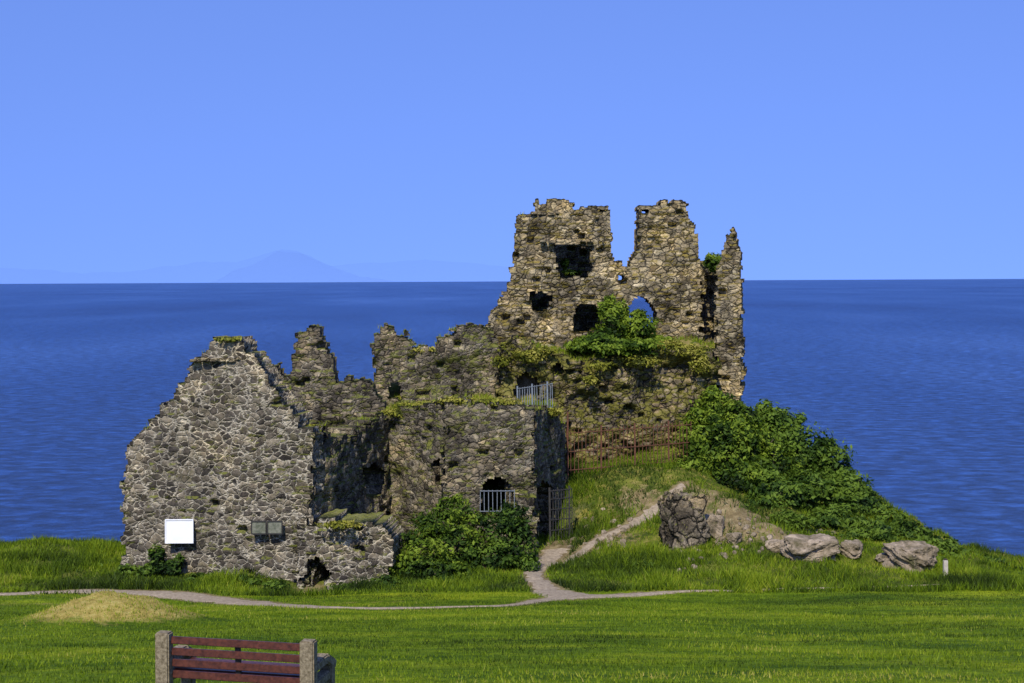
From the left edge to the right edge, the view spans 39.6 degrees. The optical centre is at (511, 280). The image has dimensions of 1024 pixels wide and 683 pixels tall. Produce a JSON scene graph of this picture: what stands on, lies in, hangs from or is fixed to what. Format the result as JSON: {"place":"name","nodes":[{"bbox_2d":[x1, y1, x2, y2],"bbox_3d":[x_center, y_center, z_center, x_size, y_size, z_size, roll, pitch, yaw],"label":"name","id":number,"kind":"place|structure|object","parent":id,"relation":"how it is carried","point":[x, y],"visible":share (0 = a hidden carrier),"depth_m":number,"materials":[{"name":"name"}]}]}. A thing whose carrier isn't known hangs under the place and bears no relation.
{"place":"outdoors","nodes":[
{"label":"outdoors","id":0,"kind":"place"},
{"bbox_2d":[0,279,1023,556],"bbox_3d":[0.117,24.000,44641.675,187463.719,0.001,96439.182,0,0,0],"label":"sea","id":1,"kind":"structure","parent":0,"point":[910,391],"depth_m":403.20,"materials":[{"name":"liquid"}]},
{"bbox_2d":[0,436,1023,682],"bbox_3d":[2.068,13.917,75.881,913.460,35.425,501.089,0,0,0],"label":"ground","id":2,"kind":"structure","parent":0,"point":[116,602],"depth_m":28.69,"materials":[{"name":"green plant"}]},
{"bbox_2d":[115,541,186,576],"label":"weeds","id":3,"kind":"object","parent":2,"relation":"on","point":[156,566],"visible":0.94,"depth_m":44.83,"materials":[{"name":"green plant"}]},
{"bbox_2d":[155,630,336,682],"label":"park bench","id":4,"kind":"object","parent":2,"relation":"on","point":[189,666],"visible":1,"depth_m":14.84,"materials":[{"name":"wood"}]},
{"bbox_2d":[119,198,746,589],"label":"ruined castle","id":5,"kind":"structure","parent":2,"relation":"on","point":[349,475],"depth_m":50.96,"materials":[{"name":"stone"}]},
{"bbox_2d":[165,519,193,542],"bbox_3d":[-10.511,7.907,45.102,0.898,0.755,0.397,0,0,0],"label":"white notice board","id":6,"kind":"object","parent":5,"relation":"attached to","point":[179,530],"visible":1,"depth_m":44.92,"materials":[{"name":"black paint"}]},
{"bbox_2d":[251,521,266,534],"bbox_3d":[-7.901,7.696,44.551,0.482,0.419,0.397,0,0,0],"label":"information panel","id":7,"kind":"object","parent":5,"relation":"attached to","point":[258,527],"visible":1,"depth_m":44.38,"materials":[{"name":"black paint"}]},
{"bbox_2d":[267,521,282,533],"bbox_3d":[-7.385,7.676,44.452,0.481,0.418,0.397,0,0,0],"label":"information panel","id":8,"kind":"object","parent":5,"relation":"attached to","point":[274,527],"visible":1,"depth_m":44.27,"materials":[{"name":"black paint"}]},
{"bbox_2d":[480,490,514,511],"bbox_3d":[-0.498,7.475,48.284,1.195,0.748,0.054,0,0,0],"label":"doorway railing","id":9,"kind":"object","parent":5,"relation":"attached to","point":[492,498],"visible":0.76,"depth_m":48.29,"materials":[{"name":"grey metal"}]},
{"bbox_2d":[517,381,552,407],"bbox_3d":[0.878,4.520,55.356,0.096,1.288,2.083,0,0,-42],"label":"terrace railing","id":10,"kind":"object","parent":5,"relation":"on","point":[534,386],"visible":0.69,"depth_m":55.43,"materials":[{"name":"grey metal"}]},
{"bbox_2d":[567,412,568,485],"bbox_3d":[2.129,6.660,54.200,0.060,3.354,0.060,0,0,0],"label":"iron pole","id":11,"kind":"object","parent":5,"relation":"attached to","point":[567,448],"visible":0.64,"depth_m":54.17,"materials":[{"name":"brown metal"}]},
{"bbox_2d":[388,493,488,579],"bbox_3d":[-2.384,8.250,45.327,3.476,2.681,3.830,0,0,0],"label":"bush","id":12,"kind":"object","parent":2,"relation":"on","point":[434,534],"visible":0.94,"depth_m":44.89,"materials":[{"name":"green plant"}]},
{"bbox_2d":[456,499,541,571],"bbox_3d":[-0.429,8.373,45.739,2.785,2.431,2.674,0,0,0],"label":"bush","id":13,"kind":"object","parent":2,"relation":"on","point":[509,522],"visible":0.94,"depth_m":45.28,"materials":[{"name":"green plant"}]},
{"bbox_2d":[0,483,1016,608],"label":"footpath","id":14,"kind":"structure","parent":2,"relation":"on","point":[541,585],"depth_m":41.01,"materials":[{"name":"grey gravel"}]},
{"bbox_2d":[0,435,1023,596],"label":"rough grass","id":15,"kind":"structure","parent":2,"relation":"on","point":[966,574],"depth_m":44.89,"materials":[{"name":"green plant"}]},
{"bbox_2d":[53,551,1023,591],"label":"weeds","id":16,"kind":"object","parent":2,"relation":"on","point":[272,583],"visible":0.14,"depth_m":43.49,"materials":[{"name":"green plant"}]},
{"bbox_2d":[548,486,572,540],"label":"iron gate","id":17,"kind":"structure","parent":2,"relation":"on","point":[561,508],"depth_m":50.64,"materials":[{"name":"metal"}]},
{"bbox_2d":[566,421,690,472],"bbox_3d":[4.524,6.387,54.847,5.058,1.921,0.085,0,0,-13],"label":"rusty fence","id":18,"kind":"object","parent":2,"relation":"on","point":[623,447],"visible":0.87,"depth_m":54.82,"materials":[{"name":"metal"}]},
{"bbox_2d":[657,489,709,550],"bbox_3d":[5.821,8.514,48.156,1.755,3.054,1.349,0,0,0],"label":"rock outcrop","id":19,"kind":"object","parent":2,"relation":"on","point":[684,523],"visible":0.69,"depth_m":47.64,"materials":[{"name":"grey stone"}]},
{"bbox_2d":[566,507,839,571],"bbox_3d":[7.638,8.592,48.897,11.468,1.428,7.878,0,0,-10],"label":"rubble","id":20,"kind":"object","parent":2,"relation":"on","point":[745,527],"visible":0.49,"depth_m":48.54,"materials":[{"name":"grey stone"}]},
{"bbox_2d":[705,513,724,539],"bbox_3d":[6.841,8.370,48.508,0.845,0.936,0.684,0,0,0],"label":"boulder","id":21,"kind":"object","parent":2,"relation":"on","point":[716,523],"visible":0.66,"depth_m":48.25,"materials":[{"name":"grey stone"}]},
{"bbox_2d":[726,532,742,544],"bbox_3d":[7.490,8.671,47.902,0.443,0.434,0.583,0,0,37],"label":"boulder","id":22,"kind":"object","parent":2,"relation":"on","point":[734,538],"visible":1,"depth_m":47.71,"materials":[{"name":"grey stone"}]},
{"bbox_2d":[667,384,804,493],"bbox_3d":[8.816,6.337,55.532,5.340,4.352,5.193,0,0,36],"label":"bush","id":23,"kind":"object","parent":2,"relation":"on","point":[733,434],"visible":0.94,"depth_m":54.86,"materials":[{"name":"green plant"}]},
{"bbox_2d":[765,539,780,552],"bbox_3d":[8.694,8.758,46.947,0.722,0.425,0.598,0,0,0],"label":"boulder","id":24,"kind":"object","parent":2,"relation":"on","point":[772,545],"visible":0.78,"depth_m":46.72,"materials":[{"name":"grey stone"}]},
{"bbox_2d":[779,533,840,562],"bbox_3d":[9.658,8.677,46.096,1.914,0.912,1.550,0,0,-12],"label":"boulder","id":25,"kind":"object","parent":2,"relation":"on","point":[819,546],"visible":0.94,"depth_m":45.55,"materials":[{"name":"grey stone"}]},
{"bbox_2d":[744,398,878,514],"bbox_3d":[10.886,6.955,54.927,6.088,4.406,7.312,0,0,0],"label":"bush","id":26,"kind":"object","parent":2,"relation":"on","point":[837,486],"visible":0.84,"depth_m":54.14,"materials":[{"name":"green plant"}]},
{"bbox_2d":[840,539,862,558],"bbox_3d":[11.135,8.755,46.539,0.693,0.543,0.947,0,0,24],"label":"boulder","id":27,"kind":"object","parent":2,"relation":"on","point":[851,549],"visible":1,"depth_m":46.18,"materials":[{"name":"grey stone"}]},
{"bbox_2d":[874,553,889,563],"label":"boulder","id":28,"kind":"object","parent":2,"relation":"on","point":[881,558],"visible":0.69,"depth_m":45.57,"materials":[{"name":"beige stone"}]},
{"bbox_2d":[744,503,1023,570],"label":"shrub patch","id":29,"kind":"object","parent":2,"relation":"on","point":[792,517],"visible":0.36,"depth_m":49.80,"materials":[{"name":"green plant"}]},
{"bbox_2d":[807,486,963,554],"bbox_3d":[13.472,8.791,51.322,5.773,2.192,4.348,0,0,44],"label":"bush","id":30,"kind":"object","parent":2,"relation":"on","point":[860,522],"visible":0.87,"depth_m":51.30,"materials":[{"name":"green plant"}]},
{"bbox_2d":[881,540,938,571],"bbox_3d":[12.575,8.773,45.184,1.286,1.005,1.692,0,0,-31],"label":"boulder","id":31,"kind":"object","parent":2,"relation":"on","point":[913,554],"visible":0.91,"depth_m":44.71,"materials":[{"name":"grey stone"}]},
{"bbox_2d":[943,559,947,575],"bbox_3d":[13.442,8.993,44.100,0.130,0.760,0.130,0,0,0],"label":"marker post","id":32,"kind":"object","parent":2,"relation":"on","point":[945,564],"visible":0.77,"depth_m":44.03,"materials":[{"name":"white wood"}]},
{"bbox_2d":[0,0,1023,283],"label":"sky","id":33,"kind":"structure","parent":0,"point":[142,141],"materials":[{"name":"blue"}]}
]}

